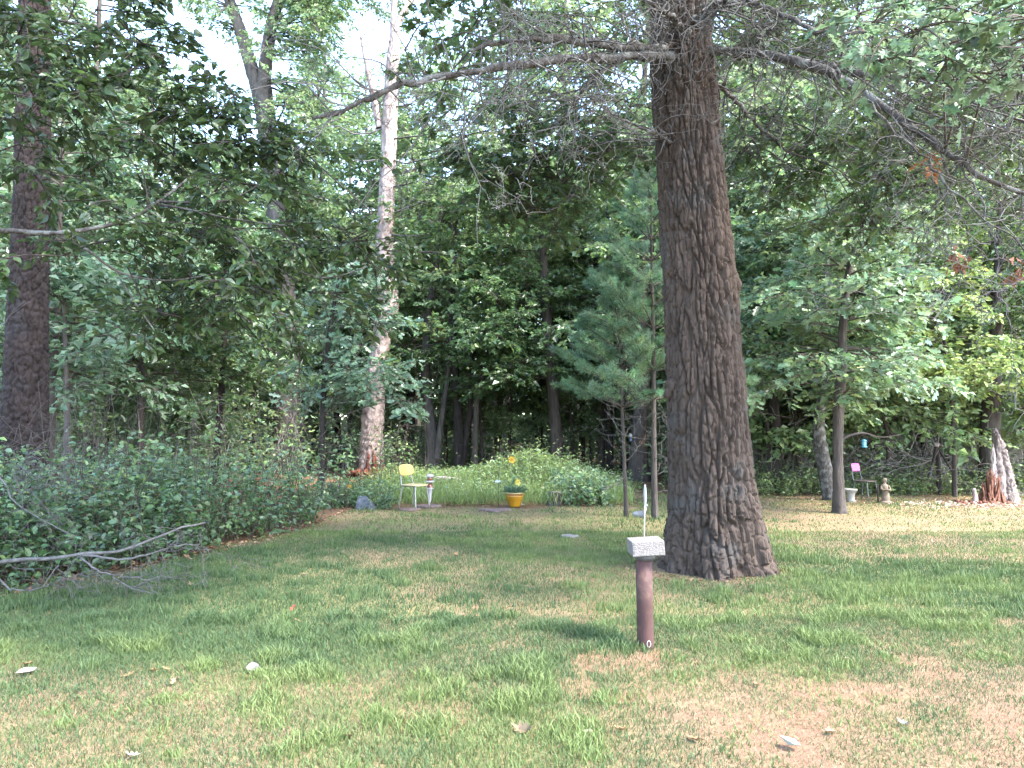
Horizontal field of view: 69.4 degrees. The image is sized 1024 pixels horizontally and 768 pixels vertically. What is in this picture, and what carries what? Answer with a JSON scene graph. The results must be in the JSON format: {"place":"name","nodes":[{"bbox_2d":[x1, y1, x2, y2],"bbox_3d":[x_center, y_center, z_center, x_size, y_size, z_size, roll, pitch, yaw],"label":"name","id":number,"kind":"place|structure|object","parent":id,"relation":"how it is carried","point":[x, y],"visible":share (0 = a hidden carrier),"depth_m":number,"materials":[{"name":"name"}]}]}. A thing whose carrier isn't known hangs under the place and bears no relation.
{"place":"outdoors","nodes":[
{"label":"outdoors","id":0,"kind":"place"},
{"bbox_2d":[2,0,1017,419],"label":"sky","id":1,"kind":"structure","parent":0,"point":[228,58],"materials":[{"name":"white"}]},
{"bbox_2d":[0,427,1023,767],"bbox_3d":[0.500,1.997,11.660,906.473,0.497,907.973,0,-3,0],"label":"ground","id":2,"kind":"structure","parent":0,"point":[866,689],"depth_m":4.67,"materials":[{"name":"green plant"}]},
{"bbox_2d":[0,0,51,533],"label":"pine tree","id":3,"kind":"object","parent":2,"relation":"on","point":[25,368],"visible":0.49,"depth_m":10.89,"materials":[{"name":"brown plant"}]},
{"bbox_2d":[49,301,119,445],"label":"sapling","id":4,"kind":"object","parent":2,"relation":"on","point":[74,311],"visible":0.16,"depth_m":18.02,"materials":[{"name":"green plant"}]},
{"bbox_2d":[0,20,178,384],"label":"forest tree","id":5,"kind":"object","parent":2,"relation":"on","point":[53,130],"visible":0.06,"depth_m":19.48,"materials":[{"name":"green plant"}]},
{"bbox_2d":[3,150,177,477],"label":"forest tree","id":6,"kind":"object","parent":2,"relation":"on","point":[103,250],"visible":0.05,"depth_m":21.76,"materials":[{"name":"green plant"}]},
{"bbox_2d":[0,246,192,498],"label":"edge tree","id":7,"kind":"object","parent":2,"relation":"on","point":[64,294],"visible":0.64,"depth_m":13.22,"materials":[{"name":"green plant"}]},
{"bbox_2d":[0,78,199,497],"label":"slender maple tree","id":8,"kind":"object","parent":2,"relation":"on","point":[118,112],"visible":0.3,"depth_m":15.15,"materials":[{"name":"green plant"}]},
{"bbox_2d":[0,0,209,467],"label":"tall tree","id":9,"kind":"object","parent":2,"relation":"on","point":[62,14],"visible":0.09,"depth_m":27.28,"materials":[{"name":"green plant"}]},
{"bbox_2d":[58,301,164,463],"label":"sapling","id":10,"kind":"object","parent":2,"relation":"on","point":[118,410],"visible":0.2,"depth_m":19.90,"materials":[{"name":"green plant"}]},
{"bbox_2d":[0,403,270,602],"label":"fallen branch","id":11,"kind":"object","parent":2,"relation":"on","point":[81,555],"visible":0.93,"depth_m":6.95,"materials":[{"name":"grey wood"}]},
{"bbox_2d":[98,342,173,452],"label":"sapling","id":12,"kind":"object","parent":2,"relation":"on","point":[156,418],"visible":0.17,"depth_m":23.68,"materials":[{"name":"green plant"}]},
{"bbox_2d":[0,90,282,471],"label":"shaded maple tree","id":13,"kind":"object","parent":2,"relation":"on","point":[194,354],"visible":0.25,"depth_m":18.47,"materials":[{"name":"green plant"}]},
{"bbox_2d":[80,34,241,436],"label":"tall tree","id":14,"kind":"object","parent":2,"relation":"on","point":[179,68],"visible":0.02,"depth_m":44.83,"materials":[{"name":"green plant"}]},
{"bbox_2d":[146,337,223,475],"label":"sapling","id":15,"kind":"object","parent":2,"relation":"on","point":[158,423],"visible":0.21,"depth_m":21.63,"materials":[{"name":"green plant"}]},
{"bbox_2d":[107,119,264,457],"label":"forest tree","id":16,"kind":"object","parent":2,"relation":"on","point":[204,227],"visible":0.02,"depth_m":23.96,"materials":[{"name":"green plant"}]},
{"bbox_2d":[112,153,345,484],"bbox_3d":[-7.320,-1.601,19.427,6.340,8.584,6.650,0,-3,0],"label":"understory maple tree","id":17,"kind":"object","parent":2,"relation":"on","point":[246,350],"visible":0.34,"depth_m":18.73,"materials":[{"name":"green plant"}]},
{"bbox_2d":[0,267,461,588],"bbox_3d":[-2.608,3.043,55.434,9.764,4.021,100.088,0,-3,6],"label":"undergrowth","id":18,"kind":"object","parent":2,"relation":"on","point":[156,506],"visible":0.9,"depth_m":9.34,"materials":[{"name":"green plant"}]},
{"bbox_2d":[189,300,282,472],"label":"sapling","id":19,"kind":"object","parent":2,"relation":"on","point":[240,392],"visible":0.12,"depth_m":23.89,"materials":[{"name":"green plant"}]},
{"bbox_2d":[0,0,482,386],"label":"broadleaf tree","id":20,"kind":"object","parent":2,"relation":"on","point":[251,280],"visible":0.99,"depth_m":5.86,"materials":[{"name":"green plant"}]},
{"bbox_2d":[166,155,334,467],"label":"forest tree","id":21,"kind":"object","parent":2,"relation":"on","point":[291,211],"visible":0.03,"depth_m":26.76,"materials":[{"name":"green plant"}]},
{"bbox_2d":[214,283,329,425],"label":"forest tree","id":22,"kind":"object","parent":2,"relation":"on","point":[308,321],"depth_m":33.05,"materials":[{"name":"green plant"}]},
{"bbox_2d":[258,319,321,437],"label":"sapling","id":23,"kind":"object","parent":2,"relation":"on","point":[310,407],"visible":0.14,"depth_m":26.01,"materials":[{"name":"green plant"}]},
{"bbox_2d":[174,0,414,473],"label":"forked tree","id":24,"kind":"object","parent":2,"relation":"on","point":[302,10],"visible":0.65,"depth_m":24.00,"materials":[{"name":"green plant"}]},
{"bbox_2d":[236,0,394,428],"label":"tall tree","id":25,"kind":"object","parent":2,"relation":"on","point":[355,117],"visible":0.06,"depth_m":47.53,"materials":[{"name":"green plant"}]},
{"bbox_2d":[234,193,402,467],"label":"forest tree","id":26,"kind":"object","parent":2,"relation":"on","point":[336,430],"visible":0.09,"depth_m":26.06,"materials":[{"name":"green plant"}]},
{"bbox_2d":[239,40,402,463],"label":"airy tree","id":27,"kind":"object","parent":2,"relation":"on","point":[341,175],"visible":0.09,"depth_m":28.04,"materials":[{"name":"green plant"}]},
{"bbox_2d":[304,285,395,469],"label":"sapling","id":28,"kind":"object","parent":2,"relation":"on","point":[348,405],"visible":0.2,"depth_m":25.30,"materials":[{"name":"green plant"}]},
{"bbox_2d":[265,252,436,493],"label":"oak sapling","id":29,"kind":"object","parent":2,"relation":"on","point":[320,392],"visible":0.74,"depth_m":16.27,"materials":[{"name":"green plant"}]},
{"bbox_2d":[0,106,726,448],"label":"distant wood","id":30,"kind":"object","parent":2,"relation":"on","point":[417,421],"depth_m":60.01,"materials":[{"name":"green plant"}]},
{"bbox_2d":[356,496,376,509],"bbox_3d":[-2.726,2.237,13.900,0.385,0.272,0.214,0,-3,3],"label":"rock","id":31,"kind":"object","parent":2,"relation":"on","point":[363,501],"visible":0.78,"depth_m":13.83,"materials":[{"name":"stone"}]},
{"bbox_2d":[336,322,410,445],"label":"sapling","id":32,"kind":"object","parent":2,"relation":"on","point":[359,415],"visible":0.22,"depth_m":24.47,"materials":[{"name":"green plant"}]},
{"bbox_2d":[323,52,438,336],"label":"tall tree","id":33,"kind":"object","parent":2,"relation":"on","point":[376,140],"visible":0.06,"depth_m":50.67,"materials":[{"name":"green plant"}]},
{"bbox_2d":[262,0,535,478],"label":"dead pine tree","id":34,"kind":"object","parent":2,"relation":"on","point":[388,148],"visible":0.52,"depth_m":22.13,"materials":[{"name":"beige plant"}]},
{"bbox_2d":[313,108,486,461],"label":"forest tree","id":35,"kind":"object","parent":2,"relation":"on","point":[375,212],"visible":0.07,"depth_m":27.39,"materials":[{"name":"green plant"}]},
{"bbox_2d":[383,368,422,461],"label":"sapling","id":36,"kind":"object","parent":2,"relation":"on","point":[395,436],"visible":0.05,"depth_m":27.80,"materials":[{"name":"green plant"}]},
{"bbox_2d":[359,289,453,464],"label":"sapling","id":37,"kind":"object","parent":2,"relation":"on","point":[411,310],"visible":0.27,"depth_m":25.15,"materials":[{"name":"green plant"}]},
{"bbox_2d":[399,507,420,511],"bbox_3d":[-1.881,2.327,13.631,0.395,0.074,0.339,1,-3,-11],"label":"flagstone","id":38,"kind":"object","parent":2,"relation":"on","point":[409,509],"visible":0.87,"depth_m":13.53,"materials":[{"name":"grey stone"}]},
{"bbox_2d":[398,464,429,509],"bbox_3d":[-1.820,1.894,13.674,0.475,0.807,0.414,-2,-4,33],"label":"chair","id":39,"kind":"object","parent":38,"relation":"on","point":[406,469],"visible":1,"depth_m":13.70,"materials":[{"name":"yellow plastic"}]},
{"bbox_2d":[328,11,497,466],"bbox_3d":[-3.696,-5.320,27.457,5.922,16.860,6.479,2,-4,-32],"label":"airy tree","id":40,"kind":"object","parent":2,"relation":"on","point":[404,120],"visible":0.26,"depth_m":26.82,"materials":[{"name":"green plant"}]},
{"bbox_2d":[323,132,517,471],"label":"grey fork tree","id":41,"kind":"object","parent":2,"relation":"on","point":[433,276],"visible":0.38,"depth_m":23.14,"materials":[{"name":"green plant"}]},
{"bbox_2d":[426,472,434,501],"bbox_3d":[-1.543,1.978,13.915,0.170,0.670,0.170,0,-3,0],"label":"glass totem","id":42,"kind":"object","parent":2,"relation":"on","point":[430,476],"visible":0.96,"depth_m":13.88,"materials":[{"name":"glass"}]},
{"bbox_2d":[409,341,472,468],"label":"sapling","id":43,"kind":"object","parent":2,"relation":"on","point":[446,426],"visible":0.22,"depth_m":24.31,"materials":[{"name":"green plant"}]},
{"bbox_2d":[344,172,547,469],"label":"dark double tree","id":44,"kind":"object","parent":2,"relation":"on","point":[462,434],"visible":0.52,"depth_m":22.13,"materials":[{"name":"green plant"}]},
{"bbox_2d":[435,346,528,464],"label":"sapling","id":45,"kind":"object","parent":2,"relation":"on","point":[491,421],"visible":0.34,"depth_m":24.03,"materials":[{"name":"green plant"}]},
{"bbox_2d":[402,7,590,449],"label":"tall tree","id":46,"kind":"object","parent":2,"relation":"on","point":[468,128],"visible":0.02,"depth_m":43.09,"materials":[{"name":"green plant"}]},
{"bbox_2d":[414,93,587,465],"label":"forest tree","id":47,"kind":"object","parent":2,"relation":"on","point":[494,141],"visible":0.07,"depth_m":26.09,"materials":[{"name":"green plant"}]},
{"bbox_2d":[437,178,579,451],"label":"forest tree","id":48,"kind":"object","parent":2,"relation":"on","point":[514,397],"visible":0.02,"depth_m":28.90,"materials":[{"name":"green plant"}]},
{"bbox_2d":[425,269,593,468],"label":"leaning tree","id":49,"kind":"object","parent":2,"relation":"on","point":[561,292],"visible":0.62,"depth_m":21.38,"materials":[{"name":"green plant"}]},
{"bbox_2d":[470,308,548,454],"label":"sapling","id":50,"kind":"object","parent":2,"relation":"on","point":[511,409],"visible":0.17,"depth_m":25.23,"materials":[{"name":"green plant"}]},
{"bbox_2d":[0,472,1023,595],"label":"leaf litter","id":51,"kind":"object","parent":2,"relation":"on","point":[234,541],"visible":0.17,"depth_m":9.28,"materials":[{"name":"brown plant"}]},
{"bbox_2d":[501,485,528,506],"bbox_3d":[0.020,2.156,14.303,0.536,0.417,0.538,2,-4,-35],"label":"flower pot","id":52,"kind":"object","parent":2,"relation":"on","point":[514,496],"visible":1,"depth_m":14.16,"materials":[{"name":"yellow ceramic"}]},
{"bbox_2d":[53,344,1023,488],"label":"forest brush","id":53,"kind":"object","parent":2,"relation":"on","point":[226,441],"visible":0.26,"depth_m":22.65,"materials":[{"name":"green plant"}]},
{"bbox_2d":[421,157,659,460],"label":"tree","id":54,"kind":"object","parent":2,"relation":"on","point":[496,381],"visible":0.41,"depth_m":21.97,"materials":[{"name":"green plant"}]},
{"bbox_2d":[436,0,651,456],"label":"tall tree","id":55,"kind":"object","parent":2,"relation":"on","point":[547,4],"visible":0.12,"depth_m":32.43,"materials":[{"name":"green plant"}]},
{"bbox_2d":[512,353,583,454],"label":"sapling","id":56,"kind":"object","parent":2,"relation":"on","point":[529,405],"visible":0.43,"depth_m":24.41,"materials":[{"name":"green plant"}]},
{"bbox_2d":[546,491,563,505],"bbox_3d":[0.839,2.269,14.584,0.374,0.300,0.367,0,-3,0],"label":"stump","id":57,"kind":"object","parent":2,"relation":"on","point":[559,499],"visible":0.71,"depth_m":14.45,"materials":[{"name":"grey wood"}]},
{"bbox_2d":[530,326,617,461],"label":"sapling","id":58,"kind":"object","parent":2,"relation":"on","point":[566,401],"visible":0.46,"depth_m":24.15,"materials":[{"name":"green plant"}]},
{"bbox_2d":[513,196,634,467],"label":"forest tree","id":59,"kind":"object","parent":2,"relation":"on","point":[582,441],"visible":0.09,"depth_m":25.50,"materials":[{"name":"green plant"}]},
{"bbox_2d":[497,119,662,472],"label":"thin tree","id":60,"kind":"object","parent":2,"relation":"on","point":[609,458],"visible":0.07,"depth_m":23.84,"materials":[{"name":"green plant"}]},
{"bbox_2d":[513,217,653,471],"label":"mossy tree","id":61,"kind":"object","parent":2,"relation":"on","point":[601,451],"visible":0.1,"depth_m":24.33,"materials":[{"name":"green plant"}]},
{"bbox_2d":[562,342,620,469],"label":"sapling","id":62,"kind":"object","parent":2,"relation":"on","point":[589,441],"visible":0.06,"depth_m":25.65,"materials":[{"name":"green plant"}]},
{"bbox_2d":[544,108,659,467],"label":"forest tree","id":63,"kind":"object","parent":2,"relation":"on","point":[591,215],"visible":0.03,"depth_m":27.10,"materials":[{"name":"green plant"}]},
{"bbox_2d":[549,266,666,516],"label":"young pine tree","id":64,"kind":"object","parent":2,"relation":"on","point":[603,336],"visible":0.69,"depth_m":12.66,"materials":[{"name":"green plant"}]},
{"bbox_2d":[213,0,1023,580],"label":"oak tree","id":65,"kind":"object","parent":2,"relation":"on","point":[715,526],"visible":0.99,"depth_m":7.93,"materials":[{"name":"green plant"}]},
{"bbox_2d":[521,0,729,273],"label":"tall tree","id":66,"kind":"object","parent":2,"relation":"on","point":[624,66],"visible":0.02,"depth_m":34.62,"materials":[{"name":"green plant"}]},
{"bbox_2d":[594,349,665,470],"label":"sapling","id":67,"kind":"object","parent":2,"relation":"on","point":[628,425],"visible":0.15,"depth_m":24.91,"materials":[{"name":"green plant"}]},
{"bbox_2d":[528,108,744,481],"bbox_3d":[3.525,-2.331,20.983,6.598,10.207,6.016,1,-3,-20],"label":"split tree","id":68,"kind":"object","parent":2,"relation":"on","point":[636,461],"visible":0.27,"depth_m":20.14,"materials":[{"name":"green plant"}]},
{"bbox_2d":[627,536,664,648],"bbox_3d":[0.962,1.522,5.307,0.244,0.826,0.232,0,-3,0],"label":"pipe post","id":69,"kind":"object","parent":2,"relation":"on","point":[644,551],"visible":0.98,"depth_m":5.24,"materials":[{"name":"brown metal"}]},
{"bbox_2d":[627,352,667,469],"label":"sapling","id":70,"kind":"object","parent":2,"relation":"on","point":[657,405],"visible":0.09,"depth_m":23.66,"materials":[{"name":"green plant"}]},
{"bbox_2d":[648,304,666,426],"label":"sapling","id":71,"kind":"object","parent":2,"relation":"on","point":[663,377],"visible":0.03,"depth_m":21.89,"materials":[{"name":"green plant"}]},
{"bbox_2d":[568,121,749,415],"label":"forest tree","id":72,"kind":"object","parent":2,"relation":"on","point":[727,160],"visible":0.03,"depth_m":24.26,"materials":[{"name":"green plant"}]},
{"bbox_2d":[560,162,762,518],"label":"young pine tree","id":73,"kind":"object","parent":2,"relation":"on","point":[639,221],"visible":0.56,"depth_m":12.40,"materials":[{"name":"green plant"}]},
{"bbox_2d":[307,429,1023,508],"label":"weeds","id":74,"kind":"object","parent":2,"relation":"on","point":[578,483],"visible":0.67,"depth_m":16.27,"materials":[{"name":"green plant"}]},
{"bbox_2d":[591,7,841,349],"bbox_3d":[6.520,-4.222,21.842,8.229,14.087,6.291,-1,-3,24],"label":"forest tree","id":75,"kind":"object","parent":2,"relation":"on","point":[735,110],"visible":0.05,"depth_m":21.34,"materials":[{"name":"green plant"}]},
{"bbox_2d":[656,106,817,457],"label":"forest tree","id":76,"kind":"object","parent":2,"relation":"on","point":[733,191],"visible":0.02,"depth_m":22.32,"materials":[{"name":"green plant"}]},
{"bbox_2d":[649,60,841,365],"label":"forest tree","id":77,"kind":"object","parent":2,"relation":"on","point":[764,99],"visible":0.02,"depth_m":24.75,"materials":[{"name":"green plant"}]},
{"bbox_2d":[656,206,881,492],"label":"dark trunk tree","id":78,"kind":"object","parent":2,"relation":"on","point":[742,243],"visible":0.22,"depth_m":17.09,"materials":[{"name":"green plant"}]},
{"bbox_2d":[709,0,884,457],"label":"tall tree","id":79,"kind":"object","parent":2,"relation":"on","point":[797,83],"visible":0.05,"depth_m":27.92,"materials":[{"name":"green plant"}]},
{"bbox_2d":[734,213,868,485],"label":"edge tree","id":80,"kind":"object","parent":2,"relation":"on","point":[800,444],"visible":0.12,"depth_m":16.90,"materials":[{"name":"green plant"}]},
{"bbox_2d":[742,182,901,490],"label":"edge tree","id":81,"kind":"object","parent":2,"relation":"on","point":[760,418],"visible":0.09,"depth_m":17.11,"materials":[{"name":"green plant"}]},
{"bbox_2d":[733,136,958,475],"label":"pale tree","id":82,"kind":"object","parent":2,"relation":"on","point":[752,187],"visible":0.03,"depth_m":19.18,"materials":[{"name":"green plant"}]},
{"bbox_2d":[745,0,956,194],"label":"tall tree","id":83,"kind":"object","parent":2,"relation":"on","point":[858,19],"visible":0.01,"depth_m":32.73,"materials":[{"name":"green plant"}]},
{"bbox_2d":[845,488,857,501],"bbox_3d":[6.935,2.287,15.132,0.260,0.282,0.260,0,-3,0],"label":"stone urn","id":84,"kind":"object","parent":2,"relation":"on","point":[850,492],"visible":0.91,"depth_m":15.07,"materials":[{"name":"white stone"}]},
{"bbox_2d":[730,131,975,500],"bbox_3d":[6.487,-1.435,15.507,4.605,7.891,5.507,3,-4,-42],"label":"bent tree","id":85,"kind":"object","parent":2,"relation":"on","point":[823,463],"visible":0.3,"depth_m":15.37,"materials":[{"name":"green plant"}]},
{"bbox_2d":[740,168,974,513],"bbox_3d":[5.895,-0.798,13.264,4.438,6.311,4.425,0,-3,0],"label":"young oak tree","id":86,"kind":"object","parent":2,"relation":"on","point":[889,357],"visible":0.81,"depth_m":13.04,"materials":[{"name":"green plant"}]},
{"bbox_2d":[777,169,949,479],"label":"edge tree","id":87,"kind":"object","parent":2,"relation":"on","point":[913,460],"visible":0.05,"depth_m":18.40,"materials":[{"name":"green plant"}]},
{"bbox_2d":[851,463,876,500],"bbox_3d":[7.382,2.053,15.521,0.385,0.755,0.443,2,-4,-32],"label":"chair","id":88,"kind":"object","parent":2,"relation":"on","point":[855,466],"visible":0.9,"depth_m":15.61,"materials":[{"name":"pink paint"}]},
{"bbox_2d":[879,478,891,503],"bbox_3d":[7.476,2.145,14.793,0.230,0.530,0.287,0,-3,0],"label":"garden statue","id":89,"kind":"object","parent":2,"relation":"on","point":[884,486],"visible":0.93,"depth_m":14.78,"materials":[{"name":"stone"}]},
{"bbox_2d":[752,386,1023,495],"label":"brush pile","id":90,"kind":"object","parent":2,"relation":"on","point":[893,461],"visible":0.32,"depth_m":17.64,"materials":[{"name":"plant"}]},
{"bbox_2d":[761,193,1018,491],"bbox_3d":[8.620,-0.941,17.599,5.232,7.055,4.324,-1,-3,21],"label":"edge tree","id":91,"kind":"object","parent":2,"relation":"on","point":[963,453],"visible":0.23,"depth_m":16.27,"materials":[{"name":"green plant"}]},
{"bbox_2d":[787,14,1013,469],"bbox_3d":[10.499,-3.846,20.797,6.557,13.234,7.322,0,-3,-3],"label":"forest tree","id":92,"kind":"object","parent":2,"relation":"on","point":[832,108],"visible":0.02,"depth_m":20.35,"materials":[{"name":"green plant"}]},
{"bbox_2d":[819,0,994,182],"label":"tall tree","id":93,"kind":"object","parent":2,"relation":"on","point":[873,12],"depth_m":41.57,"materials":[{"name":"green plant"}]},
{"bbox_2d":[811,499,1023,512],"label":"wood chips","id":94,"kind":"object","parent":2,"relation":"on","point":[1005,505],"visible":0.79,"depth_m":14.38,"materials":[{"name":"brown wood"}]},
{"bbox_2d":[830,0,1023,455],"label":"tall tree","id":95,"kind":"object","parent":2,"relation":"on","point":[957,11],"visible":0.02,"depth_m":30.50,"materials":[{"name":"green plant"}]},
{"bbox_2d":[848,169,1023,476],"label":"edge tree","id":96,"kind":"object","parent":2,"relation":"on","point":[978,236],"visible":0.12,"depth_m":17.90,"materials":[{"name":"green plant"}]},
{"bbox_2d":[862,226,1023,496],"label":"lime green tree","id":97,"kind":"object","parent":2,"relation":"on","point":[976,367],"visible":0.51,"depth_m":15.58,"materials":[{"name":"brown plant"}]},
{"bbox_2d":[927,442,958,494],"bbox_3d":[9.455,1.910,16.368,0.876,1.228,0.628,0,-3,0],"label":"snag","id":98,"kind":"object","parent":2,"relation":"on","point":[938,464],"visible":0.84,"depth_m":16.55,"materials":[{"name":"brown plant"}]},
{"bbox_2d":[882,165,1023,459],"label":"edge tree","id":99,"kind":"object","parent":2,"relation":"on","point":[971,353],"visible":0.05,"depth_m":18.73,"materials":[{"name":"green plant"}]},
{"bbox_2d":[887,166,1023,492],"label":"brown tree","id":100,"kind":"object","parent":2,"relation":"on","point":[994,421],"visible":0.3,"depth_m":17.04,"materials":[{"name":"green plant"}]},
{"bbox_2d":[926,45,1023,460],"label":"forest tree","id":101,"kind":"object","parent":2,"relation":"on","point":[1005,155],"visible":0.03,"depth_m":21.18,"materials":[{"name":"green plant"}]},
{"bbox_2d":[931,196,1023,454],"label":"edge tree","id":102,"kind":"object","parent":2,"relation":"on","point":[1015,320],"visible":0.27,"depth_m":17.38,"materials":[{"name":"green plant"}]},
{"bbox_2d":[955,428,1020,504],"bbox_3d":[9.617,1.855,14.817,1.441,1.944,0.589,1,-3,-18],"label":"broken stump","id":103,"kind":"object","parent":2,"relation":"on","point":[1000,486],"visible":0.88,"depth_m":14.88,"materials":[{"name":"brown wood"}]},
{"bbox_2d":[954,1,1023,219],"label":"tall tree","id":104,"kind":"object","parent":2,"relation":"on","point":[1006,65],"visible":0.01,"depth_m":30.82,"materials":[{"name":"green plant"}]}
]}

